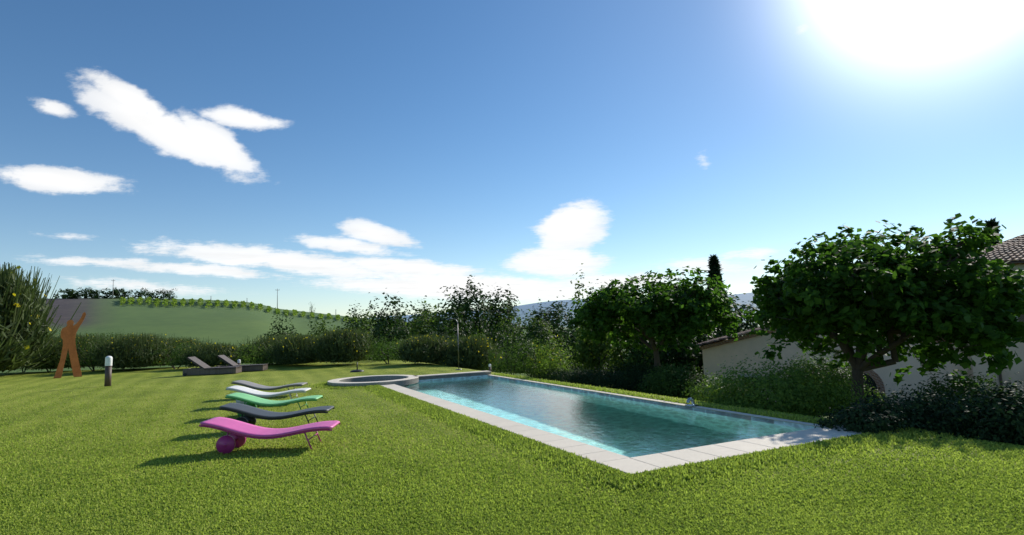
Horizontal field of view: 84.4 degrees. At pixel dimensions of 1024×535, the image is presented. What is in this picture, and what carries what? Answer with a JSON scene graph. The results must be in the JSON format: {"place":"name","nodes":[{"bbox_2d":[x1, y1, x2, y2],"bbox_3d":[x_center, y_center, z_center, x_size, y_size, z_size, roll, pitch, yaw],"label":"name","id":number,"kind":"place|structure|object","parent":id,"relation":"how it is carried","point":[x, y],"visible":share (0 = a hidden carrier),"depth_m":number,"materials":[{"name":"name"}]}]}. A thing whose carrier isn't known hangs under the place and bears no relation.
{"place":"outdoors","nodes":[
{"label":"outdoors","id":0,"kind":"place"},
{"bbox_2d":[0,292,1023,534],"bbox_3d":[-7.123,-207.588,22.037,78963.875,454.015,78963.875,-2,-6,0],"label":"ground","id":1,"kind":"structure","parent":0,"point":[221,323],"depth_m":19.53,"materials":[{"name":"green plant"}]},
{"bbox_2d":[0,262,80,373],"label":"broom","id":2,"kind":"object","parent":1,"relation":"on","point":[23,318],"visible":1,"depth_m":31.89,"materials":[{"name":"green plant"}]},
{"bbox_2d":[21,323,60,371],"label":"shrub","id":3,"kind":"object","parent":1,"relation":"on","point":[45,335],"visible":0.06,"depth_m":37.78,"materials":[{"name":"green plant"}]},
{"bbox_2d":[23,346,70,371],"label":"shrub","id":4,"kind":"object","parent":1,"relation":"on","point":[40,367],"visible":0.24,"depth_m":34.37,"materials":[{"name":"green plant"}]},
{"bbox_2d":[53,288,81,298],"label":"crest tree","id":5,"kind":"object","parent":1,"relation":"on","point":[69,296],"visible":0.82,"depth_m":392.77,"materials":[{"name":"green plant"}]},
{"bbox_2d":[54,312,85,377],"bbox_3d":[-22.589,3.950,28.781,1.394,3.336,0.250,2,-7,-36],"label":"human figure sculpture","id":6,"kind":"object","parent":1,"relation":"on","point":[68,333],"visible":0.96,"depth_m":28.81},
{"bbox_2d":[17,333,122,370],"bbox_3d":[-28.553,5.416,36.837,7.100,2.350,7.965,-2,-6,0],"label":"bush","id":7,"kind":"object","parent":1,"relation":"on","point":[60,344],"visible":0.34,"depth_m":35.08,"materials":[{"name":"green plant"}]},
{"bbox_2d":[69,287,99,298],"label":"crest tree","id":8,"kind":"object","parent":1,"relation":"on","point":[85,294],"visible":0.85,"depth_m":395.70,"materials":[{"name":"green plant"}]},
{"bbox_2d":[53,329,133,370],"bbox_3d":[-24.779,4.993,33.758,4.086,2.659,4.671,-2,-6,0],"label":"shrub","id":9,"kind":"object","parent":1,"relation":"on","point":[89,362],"visible":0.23,"depth_m":33.56,"materials":[{"name":"green plant"}]},
{"bbox_2d":[90,288,122,298],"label":"crest tree","id":10,"kind":"object","parent":1,"relation":"on","point":[107,295],"visible":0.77,"depth_m":402.38,"materials":[{"name":"green plant"}]},
{"bbox_2d":[104,356,112,385],"bbox_3d":[-15.926,4.106,22.280,0.249,1.226,0.249,-2,-6,0],"label":"bollard","id":11,"kind":"object","parent":1,"relation":"on","point":[108,369],"visible":0.95,"depth_m":22.20,"materials":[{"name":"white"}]},
{"bbox_2d":[108,287,136,298],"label":"crest tree","id":12,"kind":"object","parent":1,"relation":"on","point":[122,291],"visible":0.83,"depth_m":407.82,"materials":[{"name":"green plant"}]},
{"bbox_2d":[82,332,192,368],"bbox_3d":[-22.344,4.931,33.745,5.411,2.165,5.291,-2,-6,0],"label":"bush","id":13,"kind":"object","parent":1,"relation":"on","point":[131,351],"visible":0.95,"depth_m":32.60,"materials":[{"name":"green plant"}]},
{"bbox_2d":[127,287,151,298],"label":"crest tree","id":14,"kind":"object","parent":1,"relation":"on","point":[140,293],"visible":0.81,"depth_m":413.13,"materials":[{"name":"green plant"}]},
{"bbox_2d":[142,289,169,299],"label":"crest tree","id":15,"kind":"object","parent":1,"relation":"on","point":[152,295],"visible":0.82,"depth_m":393.63,"materials":[{"name":"green plant"}]},
{"bbox_2d":[163,288,177,299],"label":"crest tree","id":16,"kind":"object","parent":1,"relation":"on","point":[170,296],"visible":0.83,"depth_m":397.40,"materials":[{"name":"green plant"}]},
{"bbox_2d":[150,338,196,368],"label":"shrub","id":17,"kind":"object","parent":1,"relation":"on","point":[175,352],"visible":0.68,"depth_m":32.59,"materials":[{"name":"green plant"}]},
{"bbox_2d":[149,336,221,366],"bbox_3d":[-22.195,5.444,36.771,6.469,1.885,6.642,-2,-6,0],"label":"broom","id":18,"kind":"object","parent":1,"relation":"on","point":[188,342],"visible":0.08,"depth_m":36.38,"materials":[{"name":"green plant"}]},
{"bbox_2d":[176,342,247,367],"bbox_3d":[-17.446,5.089,33.092,3.922,1.474,3.734,-2,-6,0],"label":"broom","id":19,"kind":"object","parent":1,"relation":"on","point":[207,354],"visible":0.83,"depth_m":32.17,"materials":[{"name":"green plant"}]},
{"bbox_2d":[183,356,241,375],"bbox_3d":[-14.419,4.710,27.231,2.376,0.878,0.938,-1,-6,-8],"label":"lounge chair","id":20,"kind":"object","parent":1,"relation":"on","point":[204,369],"visible":0.98,"depth_m":26.84,"materials":[{"name":"wicker"}]},
{"bbox_2d":[215,355,267,370],"bbox_3d":[-13.745,4.843,28.652,2.352,0.869,0.929,-1,-6,-8],"label":"lounge chair","id":21,"kind":"object","parent":1,"relation":"on","point":[248,367],"visible":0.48,"depth_m":28.33,"materials":[{"name":"wicker"}]},
{"bbox_2d":[231,342,275,363],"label":"shrub","id":22,"kind":"object","parent":1,"relation":"on","point":[256,359],"visible":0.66,"depth_m":32.59,"materials":[{"name":"green plant"}]},
{"bbox_2d":[119,297,407,325],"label":"vineyard rows","id":23,"kind":"object","parent":1,"relation":"on","point":[131,300],"visible":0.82,"depth_m":373.45,"materials":[{"name":"green plant"}]},
{"bbox_2d":[226,385,310,403],"bbox_3d":[-6.273,3.284,14.618,1.953,0.493,0.620,-1,-6,-6],"label":"white lounger","id":24,"kind":"object","parent":1,"relation":"on","point":[246,390],"visible":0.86,"depth_m":14.41,"materials":[{"name":"plastic"}]},
{"bbox_2d":[231,380,307,395],"bbox_3d":[-7.015,3.499,16.400,1.953,0.493,0.620,-1,-6,-6],"label":"grey lounger","id":25,"kind":"object","parent":1,"relation":"on","point":[251,385],"visible":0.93,"depth_m":16.19,"materials":[{"name":"plastic"}]},
{"bbox_2d":[199,417,340,453],"bbox_3d":[-3.743,2.583,8.825,1.953,0.493,0.620,-1,-6,-5],"label":"lounge chair","id":26,"kind":"object","parent":1,"relation":"on","point":[239,431],"visible":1,"depth_m":8.62,"materials":[{"name":"plastic"}]},
{"bbox_2d":[225,392,322,415],"bbox_3d":[-5.329,3.050,12.720,1.953,0.493,0.620,-1,-6,-6],"label":"lounge chair","id":27,"kind":"object","parent":1,"relation":"on","point":[252,400],"visible":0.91,"depth_m":12.52,"materials":[{"name":"plastic"}]},
{"bbox_2d":[218,403,334,424],"bbox_3d":[-4.437,2.809,10.732,1.953,0.493,0.620,-1,-6,-6],"label":"lounge chair","id":28,"kind":"object","parent":1,"relation":"on","point":[251,414],"visible":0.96,"depth_m":10.55,"materials":[{"name":"plastic"}]},
{"bbox_2d":[233,332,319,363],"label":"bush","id":29,"kind":"object","parent":1,"relation":"on","point":[268,340],"visible":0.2,"depth_m":34.15,"materials":[{"name":"green plant"}]},
{"bbox_2d":[261,311,299,363],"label":"wood tree","id":30,"kind":"object","parent":1,"relation":"on","point":[278,329],"visible":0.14,"depth_m":62.76,"materials":[{"name":"green plant"}]},
{"bbox_2d":[258,333,322,364],"bbox_3d":[-12.288,4.692,32.523,3.988,1.760,4.089,-4,-7,22],"label":"broom","id":31,"kind":"object","parent":1,"relation":"on","point":[294,349],"visible":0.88,"depth_m":31.46,"materials":[{"name":"green plant"}]},
{"bbox_2d":[304,315,339,362],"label":"wood tree","id":32,"kind":"object","parent":1,"relation":"on","point":[322,328],"visible":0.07,"depth_m":59.26,"materials":[{"name":"green plant"}]},
{"bbox_2d":[304,327,385,363],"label":"bush","id":33,"kind":"object","parent":1,"relation":"on","point":[344,345],"visible":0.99,"depth_m":30.80,"materials":[{"name":"green plant"}]},
{"bbox_2d":[337,303,371,335],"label":"tree","id":34,"kind":"object","parent":1,"relation":"on","point":[355,315],"visible":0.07,"depth_m":68.16,"materials":[{"name":"green plant"}]},
{"bbox_2d":[350,361,363,371],"bbox_3d":[-7.003,4.473,25.539,0.600,0.476,0.600,-2,-6,0],"label":"parasol base","id":35,"kind":"object","parent":1,"relation":"on","point":[357,370],"visible":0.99,"depth_m":25.36,"materials":[{"name":"black plastic"}]},
{"bbox_2d":[345,304,376,360],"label":"wood tree","id":36,"kind":"object","parent":1,"relation":"on","point":[365,318],"visible":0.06,"depth_m":61.64,"materials":[{"name":"green plant"}]},
{"bbox_2d":[327,375,418,388],"bbox_3d":[-4.818,4.454,19.714,3.100,1.135,3.100,-2,-6,0],"label":"whirlpool rim","id":37,"kind":"object","parent":1,"relation":"on","point":[399,380],"visible":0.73,"depth_m":19.51,"materials":[{"name":"stone"}]},
{"bbox_2d":[361,335,407,363],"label":"shrub","id":38,"kind":"object","parent":1,"relation":"on","point":[380,358],"visible":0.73,"depth_m":30.62,"materials":[{"name":"green plant"}]},
{"bbox_2d":[356,288,413,335],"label":"tree","id":39,"kind":"object","parent":1,"relation":"on","point":[383,313],"visible":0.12,"depth_m":68.84,"materials":[{"name":"green plant"}]},
{"bbox_2d":[368,334,403,357],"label":"shrub","id":40,"kind":"object","parent":1,"relation":"on","point":[384,348],"visible":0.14,"depth_m":35.18,"materials":[{"name":"green plant"}]},
{"bbox_2d":[370,312,413,359],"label":"wood tree","id":41,"kind":"object","parent":1,"relation":"on","point":[395,332],"visible":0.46,"depth_m":45.20,"materials":[{"name":"green plant"}]},
{"bbox_2d":[392,300,437,334],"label":"tree","id":42,"kind":"object","parent":1,"relation":"on","point":[415,314],"visible":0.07,"depth_m":78.12,"materials":[{"name":"green plant"}]},
{"bbox_2d":[398,309,434,338],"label":"wood tree","id":43,"kind":"object","parent":1,"relation":"on","point":[424,320],"visible":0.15,"depth_m":55.40,"materials":[{"name":"green plant"}]},
{"bbox_2d":[388,333,455,362],"bbox_3d":[-4.545,4.238,29.728,3.794,1.553,3.679,-2,-6,0],"label":"broom","id":44,"kind":"object","parent":1,"relation":"on","point":[421,349],"visible":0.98,"depth_m":28.94,"materials":[{"name":"green plant"}]},
{"bbox_2d":[408,294,458,338],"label":"tree","id":45,"kind":"object","parent":1,"relation":"on","point":[428,310],"visible":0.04,"depth_m":86.46,"materials":[{"name":"green plant"}]},
{"bbox_2d":[413,323,453,363],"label":"wood tree","id":46,"kind":"object","parent":1,"relation":"on","point":[426,331],"visible":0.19,"depth_m":47.59,"materials":[{"name":"green plant"}]},
{"bbox_2d":[434,303,473,342],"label":"tree","id":47,"kind":"object","parent":1,"relation":"on","point":[464,331],"visible":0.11,"depth_m":57.31,"materials":[{"name":"green plant"}]},
{"bbox_2d":[446,318,461,369],"bbox_3d":[-2.558,3.348,24.724,0.660,2.237,0.260,-2,-6,0],"label":"shower","id":48,"kind":"object","parent":1,"relation":"on","point":[458,344],"visible":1,"depth_m":24.69,"materials":[{"name":"silver metal"}]},
{"bbox_2d":[433,275,497,338],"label":"tree","id":49,"kind":"object","parent":1,"relation":"on","point":[466,306],"visible":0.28,"depth_m":83.16,"materials":[{"name":"green plant"}]},
{"bbox_2d":[427,342,508,370],"bbox_3d":[-2.998,5.596,35.787,6.062,1.926,6.175,-2,-6,0],"label":"broom","id":50,"kind":"object","parent":1,"relation":"on","point":[439,363],"visible":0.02,"depth_m":34.79,"materials":[{"name":"green plant"}]},
{"bbox_2d":[439,334,504,369],"bbox_3d":[-2.198,4.360,29.190,3.846,1.822,3.740,-2,-6,0],"label":"broom","id":51,"kind":"object","parent":1,"relation":"on","point":[473,351],"visible":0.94,"depth_m":28.45,"materials":[{"name":"green plant"}]},
{"bbox_2d":[471,329,497,371],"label":"wood tree","id":52,"kind":"object","parent":1,"relation":"on","point":[485,338],"visible":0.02,"depth_m":50.13,"materials":[{"name":"green plant"}]},
{"bbox_2d":[467,311,508,371],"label":"wood tree","id":53,"kind":"object","parent":1,"relation":"on","point":[492,333],"visible":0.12,"depth_m":59.57,"materials":[{"name":"green plant"}]},
{"bbox_2d":[475,284,523,350],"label":"tree","id":54,"kind":"object","parent":1,"relation":"on","point":[494,309],"visible":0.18,"depth_m":90.17,"materials":[{"name":"green plant"}]},
{"bbox_2d":[494,292,522,357],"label":"tree","id":55,"kind":"object","parent":1,"relation":"on","point":[514,325],"visible":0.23,"depth_m":73.68,"materials":[{"name":"green plant"}]},
{"bbox_2d":[482,332,538,374],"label":"shrub","id":56,"kind":"object","parent":1,"relation":"on","point":[512,361],"visible":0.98,"depth_m":27.58,"materials":[{"name":"green plant"}]},
{"bbox_2d":[496,325,537,370],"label":"wood tree","id":57,"kind":"object","parent":1,"relation":"on","point":[508,344],"visible":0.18,"depth_m":54.41,"materials":[{"name":"green plant"}]},
{"bbox_2d":[509,309,555,353],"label":"tree","id":58,"kind":"object","parent":1,"relation":"on","point":[542,323],"visible":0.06,"depth_m":98.06,"materials":[{"name":"green plant"}]},
{"bbox_2d":[518,319,555,372],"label":"wood tree","id":59,"kind":"object","parent":1,"relation":"on","point":[531,334],"visible":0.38,"depth_m":43.11,"materials":[{"name":"green plant"}]},
{"bbox_2d":[517,365,572,381],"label":"bank shrub","id":60,"kind":"object","parent":1,"relation":"on","point":[544,375],"visible":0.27,"depth_m":27.96,"materials":[{"name":"green plant"}]},
{"bbox_2d":[530,326,569,366],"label":"wood tree","id":61,"kind":"object","parent":1,"relation":"on","point":[553,345],"visible":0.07,"depth_m":57.10,"materials":[{"name":"green plant"}]},
{"bbox_2d":[527,290,573,356],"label":"tree","id":62,"kind":"object","parent":1,"relation":"on","point":[554,314],"visible":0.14,"depth_m":107.96,"materials":[{"name":"green plant"}]},
{"bbox_2d":[525,334,582,374],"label":"shrub","id":63,"kind":"object","parent":1,"relation":"on","point":[557,361],"visible":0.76,"depth_m":28.75,"materials":[{"name":"green plant"}]},
{"bbox_2d":[555,319,588,370],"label":"wood tree","id":64,"kind":"object","parent":1,"relation":"on","point":[562,341],"visible":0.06,"depth_m":94.15,"materials":[{"name":"green plant"}]},
{"bbox_2d":[559,325,586,370],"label":"wood tree","id":65,"kind":"object","parent":1,"relation":"on","point":[571,344],"visible":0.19,"depth_m":51.62,"materials":[{"name":"green plant"}]},
{"bbox_2d":[540,367,614,385],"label":"bank shrub","id":66,"kind":"object","parent":1,"relation":"on","point":[575,376],"visible":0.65,"depth_m":26.19,"materials":[{"name":"green plant"}]},
{"bbox_2d":[566,263,619,370],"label":"tree","id":67,"kind":"object","parent":1,"relation":"on","point":[577,303],"visible":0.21,"depth_m":47.56,"materials":[{"name":"green plant"}]},
{"bbox_2d":[580,339,613,372],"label":"wood tree","id":68,"kind":"object","parent":1,"relation":"on","point":[603,366],"visible":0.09,"depth_m":46.77,"materials":[{"name":"green plant"}]},
{"bbox_2d":[574,324,623,371],"bbox_3d":[5.811,5.791,37.835,3.440,5.392,3.235,-2,-6,0],"label":"wood tree","id":69,"kind":"object","parent":1,"relation":"on","point":[586,355],"visible":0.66,"depth_m":37.21,"materials":[{"name":"green plant"}]},
{"bbox_2d":[419,375,818,428],"bbox_3d":[0.317,3.987,14.198,9.407,1.450,14.094,-2,-6,0],"label":"pool shell","id":70,"kind":"object","parent":1,"relation":"on","point":[789,424],"visible":0.08,"depth_m":13.35},
{"bbox_2d":[402,377,806,457],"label":"pool water","id":71,"kind":"structure","parent":70,"relation":"in","point":[628,428],"depth_m":11.02,"materials":[{"name":"teal liquid"}]},
{"bbox_2d":[597,334,649,382],"bbox_3d":[8.100,6.265,39.401,4.262,6.388,4.026,-2,-6,0],"label":"wood tree","id":72,"kind":"object","parent":1,"relation":"on","point":[621,358],"visible":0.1,"depth_m":39.29,"materials":[{"name":"green plant"}]},
{"bbox_2d":[582,361,670,390],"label":"bank shrub","id":73,"kind":"object","parent":1,"relation":"on","point":[618,381],"visible":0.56,"depth_m":23.23,"materials":[{"name":"green plant"}]},
{"bbox_2d":[380,371,905,473],"bbox_3d":[0.899,3.309,14.089,10.472,0.435,15.355,-2,-6,0],"label":"pool coping","id":74,"kind":"object","parent":1,"relation":"on","point":[625,464],"visible":0.6,"depth_m":8.20,"materials":[{"name":"white stone"}]},
{"bbox_2d":[685,398,697,406],"bbox_3d":[3.702,2.774,11.671,0.233,0.173,0.160,1,-7,-25],"label":"pool spout","id":75,"kind":"object","parent":74,"relation":"on","point":[692,402],"visible":1,"depth_m":11.64,"materials":[{"name":"silver metal"}]},
{"bbox_2d":[617,337,670,383],"bbox_3d":[8.507,5.893,35.840,3.540,5.226,3.650,-5,-7,29],"label":"wood tree","id":76,"kind":"object","parent":1,"relation":"on","point":[635,357],"visible":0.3,"depth_m":34.91,"materials":[{"name":"green plant"}]},
{"bbox_2d":[309,371,979,506],"bbox_3d":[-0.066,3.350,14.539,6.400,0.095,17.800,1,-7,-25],"label":"lawn around pool","id":77,"kind":"structure","parent":1,"relation":"on","point":[440,424],"depth_m":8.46,"materials":[{"name":"green plant"}]},
{"bbox_2d":[566,266,746,367],"bbox_3d":[6.607,2.948,25.945,7.983,5.709,7.983,4,-8,-44],"label":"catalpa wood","id":78,"kind":"object","parent":1,"relation":"on","point":[669,312],"visible":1,"depth_m":24.09,"materials":[{"name":"green plant"}]},
{"bbox_2d":[636,360,721,397],"bbox_3d":[6.123,4.037,20.694,3.411,1.386,2.545,-2,-6,0],"label":"bank shrub","id":79,"kind":"object","parent":1,"relation":"on","point":[677,385],"visible":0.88,"depth_m":20.28,"materials":[{"name":"green plant"}]},
{"bbox_2d":[663,338,703,384],"bbox_3d":[11.159,6.199,36.556,3.095,5.484,3.048,-2,-6,0],"label":"wood tree","id":80,"kind":"object","parent":1,"relation":"on","point":[680,356],"visible":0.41,"depth_m":35.76,"materials":[{"name":"green plant"}]},
{"bbox_2d":[675,328,721,376],"bbox_3d":[12.731,5.956,39.111,4.015,6.934,3.305,-2,-6,0],"label":"wood tree","id":81,"kind":"object","parent":1,"relation":"on","point":[701,339],"visible":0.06,"depth_m":38.33,"materials":[{"name":"green plant"}]},
{"bbox_2d":[703,254,733,381],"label":"cypress","id":82,"kind":"object","parent":1,"relation":"on","point":[714,265],"visible":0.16,"depth_m":54.90,"materials":[{"name":"green plant"}]},
{"bbox_2d":[682,376,762,403],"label":"bank shrub","id":83,"kind":"object","parent":1,"relation":"on","point":[694,394],"visible":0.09,"depth_m":15.15,"materials":[{"name":"green plant"}]},
{"bbox_2d":[703,292,770,339],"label":"tree","id":84,"kind":"object","parent":1,"relation":"on","point":[744,325],"visible":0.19,"depth_m":44.43,"materials":[{"name":"green plant"}]},
{"bbox_2d":[689,354,874,416],"bbox_3d":[5.829,2.605,12.614,3.960,1.388,2.924,-2,-6,0],"label":"bank shrub","id":85,"kind":"object","parent":1,"relation":"on","point":[790,398],"visible":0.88,"depth_m":12.08,"materials":[{"name":"green plant"}]},
{"bbox_2d":[779,352,870,408],"bbox_3d":[9.672,3.478,17.701,3.012,1.850,2.422,-2,-6,0],"label":"bank shrub","id":86,"kind":"object","parent":1,"relation":"on","point":[845,372],"visible":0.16,"depth_m":17.48,"materials":[{"name":"green plant"}]},
{"bbox_2d":[696,325,967,419],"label":"farmhouse wing","id":87,"kind":"structure","parent":1,"relation":"on","point":[717,351],"depth_m":28.47,"materials":[{"name":"beige paint"}]},
{"bbox_2d":[813,401,948,434],"bbox_3d":[5.600,2.301,8.772,1.756,0.542,1.365,-2,-6,0],"label":"bank shrub","id":88,"kind":"object","parent":1,"relation":"on","point":[870,420],"visible":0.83,"depth_m":8.45,"materials":[{"name":"green plant"}]},
{"bbox_2d":[744,213,1023,410],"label":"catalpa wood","id":89,"kind":"object","parent":1,"relation":"on","point":[888,291],"visible":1,"depth_m":12.63,"materials":[{"name":"green plant"}]},
{"bbox_2d":[834,382,993,438],"bbox_3d":[6.628,2.256,9.033,2.718,0.848,2.306,-2,-6,0],"label":"bank shrub","id":90,"kind":"object","parent":1,"relation":"on","point":[923,408],"visible":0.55,"depth_m":8.75,"materials":[{"name":"green plant"}]},
{"bbox_2d":[906,365,1023,432],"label":"bank shrub","id":91,"kind":"object","parent":1,"relation":"on","point":[955,387],"visible":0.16,"depth_m":12.82,"materials":[{"name":"green plant"}]},
{"bbox_2d":[924,234,1023,396],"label":"farmhouse","id":92,"kind":"object","parent":1,"relation":"on","point":[1011,251],"visible":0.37,"depth_m":24.34,"materials":[{"name":"paint"}]},
{"bbox_2d":[935,380,1023,445],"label":"bank shrub","id":93,"kind":"object","parent":1,"relation":"on","point":[1003,411],"visible":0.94,"depth_m":7.97,"materials":[{"name":"green plant"}]},
{"bbox_2d":[984,217,1002,244],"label":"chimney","id":94,"kind":"object","parent":1,"relation":"on","point":[992,223],"visible":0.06,"depth_m":62.29,"materials":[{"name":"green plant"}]},
{"bbox_3d":[14.459,5.854,22.456,0.646,0.808,0.646,-2,-6,0],"label":"terracotta pot","id":95,"kind":"object","parent":1,"relation":"on","visible":0},
{"bbox_2d":[865,387,886,403],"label":"bush","id":96,"kind":"object","parent":95,"relation":"in","point":[877,394],"visible":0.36,"depth_m":22.55,"materials":[{"name":"green plant"}]},
{"bbox_2d":[0,0,1023,317],"label":"sky","id":97,"kind":"structure","parent":0,"point":[329,154],"materials":[{"name":"blue"}]}
]}

